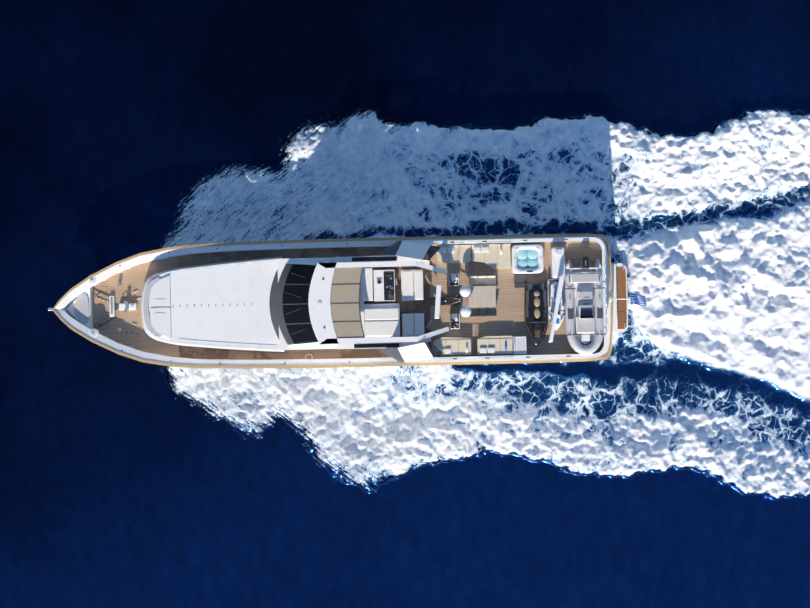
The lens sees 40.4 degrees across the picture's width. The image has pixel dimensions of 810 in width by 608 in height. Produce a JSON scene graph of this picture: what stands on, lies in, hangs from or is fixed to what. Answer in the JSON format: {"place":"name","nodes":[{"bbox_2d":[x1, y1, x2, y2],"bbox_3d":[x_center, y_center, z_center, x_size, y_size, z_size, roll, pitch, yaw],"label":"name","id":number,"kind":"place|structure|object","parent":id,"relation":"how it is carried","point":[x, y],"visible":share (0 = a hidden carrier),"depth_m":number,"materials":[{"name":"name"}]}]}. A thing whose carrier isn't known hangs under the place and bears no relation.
{"place":"outdoors","nodes":[
{"label":"outdoors","id":0,"kind":"place"},
{"bbox_2d":[0,0,809,607],"bbox_3d":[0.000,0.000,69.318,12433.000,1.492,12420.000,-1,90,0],"label":"sea","id":1,"kind":"structure","parent":0,"point":[658,456],"depth_m":69.91,"materials":[{"name":"liquid"}]},
{"bbox_2d":[53,234,627,368],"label":"yacht hull","id":2,"kind":"object","parent":1,"relation":"on","point":[145,266],"visible":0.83,"depth_m":67.10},
{"bbox_2d":[48,243,349,363],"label":"deck hardware","id":3,"kind":"object","parent":2,"relation":"on","point":[79,309],"visible":0.85,"depth_m":67.11,"materials":[{"name":"silver metal"}]},
{"bbox_2d":[94,239,625,364],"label":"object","id":4,"kind":"object","parent":2,"relation":"on","point":[621,314],"visible":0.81,"depth_m":65.94,"materials":[{"name":"silver metal"}]},
{"bbox_2d":[141,237,607,362],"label":"yacht superstructure","id":5,"kind":"object","parent":2,"relation":"on","point":[271,305],"visible":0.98,"depth_m":65.21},
{"bbox_2d":[361,268,423,337],"bbox_3d":[-0.769,-0.101,64.693,3.743,1.044,4.076,-1,90,0],"label":"flybridge seating","id":6,"kind":"object","parent":2,"relation":"on","point":[381,320],"visible":0.96,"depth_m":64.55,"materials":[{"name":"white fabric"}]},
{"bbox_2d":[429,284,470,318],"bbox_3d":[2.606,-0.152,63.414,2.437,3.603,1.958,-1,90,0],"label":"radar mast","id":7,"kind":"object","parent":2,"relation":"on","point":[438,300],"visible":1,"depth_m":63.35,"materials":[{"name":"white plastic"}]},
{"bbox_2d":[449,273,459,328],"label":"wet bars","id":8,"kind":"object","parent":2,"relation":"on","point":[454,317],"visible":1,"depth_m":64.26,"materials":[{"name":"black plastic"}]},
{"bbox_2d":[469,276,477,284],"bbox_3d":[4.009,-1.381,64.756,0.530,0.918,0.536,-1,90,0],"label":"chair","id":9,"kind":"object","parent":2,"relation":"on","point":[473,280],"visible":1,"depth_m":64.74,"materials":[{"name":"beige fabric"}]},
{"bbox_2d":[470,308,478,317],"bbox_3d":[4.052,0.522,64.756,0.530,0.918,0.536,-1,90,0],"label":"chair","id":10,"kind":"object","parent":2,"relation":"on","point":[474,313],"visible":0.9,"depth_m":64.74,"materials":[{"name":"grey fabric"}]},
{"bbox_2d":[425,241,526,358],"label":"outdoor sofas","id":11,"kind":"object","parent":2,"relation":"on","point":[516,344],"visible":0.9,"depth_m":64.72,"materials":[{"name":"white fabric"}]},
{"bbox_2d":[468,286,495,306],"bbox_3d":[4.521,-0.437,64.838,1.611,0.754,1.250,-1,90,0],"label":"dining table","id":12,"kind":"object","parent":2,"relation":"on","point":[481,296],"visible":0.88,"depth_m":64.47,"materials":[{"name":"brown wood"}]},
{"bbox_2d":[478,276,486,284],"bbox_3d":[4.537,-1.393,64.756,0.530,0.918,0.536,-1,90,0],"label":"chair","id":13,"kind":"object","parent":2,"relation":"on","point":[482,280],"visible":1,"depth_m":64.74,"materials":[{"name":"beige fabric"}]},
{"bbox_2d":[478,308,487,316],"bbox_3d":[4.581,0.510,64.756,0.530,0.918,0.536,-1,90,0],"label":"chair","id":14,"kind":"object","parent":2,"relation":"on","point":[483,312],"visible":0.98,"depth_m":64.74,"materials":[{"name":"grey fabric"}]},
{"bbox_2d":[487,275,495,284],"bbox_3d":[5.066,-1.405,64.756,0.530,0.918,0.536,-1,90,0],"label":"chair","id":15,"kind":"object","parent":2,"relation":"on","point":[491,279],"visible":0.96,"depth_m":64.74,"materials":[{"name":"beige fabric"}]},
{"bbox_2d":[487,308,496,316],"bbox_3d":[5.110,0.498,64.756,0.530,0.918,0.536,-1,90,0],"label":"chair","id":16,"kind":"object","parent":2,"relation":"on","point":[492,312],"visible":0.94,"depth_m":64.74,"materials":[{"name":"grey fabric"}]},
{"bbox_2d":[511,244,543,273],"bbox_3d":[7.202,-2.642,64.845,1.827,0.740,1.699,-1,90,0],"label":"hot tub","id":17,"kind":"object","parent":2,"relation":"on","point":[527,259],"visible":1,"depth_m":64.53,"materials":[{"name":"white plastic"}]},
{"bbox_2d":[524,279,564,345],"bbox_3d":[8.228,0.503,64.690,2.413,1.050,3.903,-1,90,0],"label":"jet ski","id":18,"kind":"object","parent":2,"relation":"on","point":[536,309],"depth_m":64.64},
{"bbox_2d":[548,247,564,342],"bbox_3d":[8.868,-0.534,64.354,0.831,1.722,5.627,3,90,0],"label":"deck crane","id":19,"kind":"object","parent":2,"relation":"on","point":[557,265],"visible":1,"depth_m":64.17,"materials":[{"name":"silver metal"}]},
{"bbox_2d":[564,256,605,354],"bbox_3d":[10.543,0.105,64.451,2.351,1.628,5.773,-1,90,0],"label":"inflatable dinghy","id":20,"kind":"object","parent":2,"relation":"on","point":[584,311],"visible":1,"depth_m":64.39,"materials":[{"name":"white plastic"}]},
{"bbox_2d":[607,293,646,305],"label":"ensign staff","id":21,"kind":"object","parent":2,"relation":"on","point":[637,299],"visible":0.94,"depth_m":65.79,"materials":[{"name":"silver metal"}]}
]}

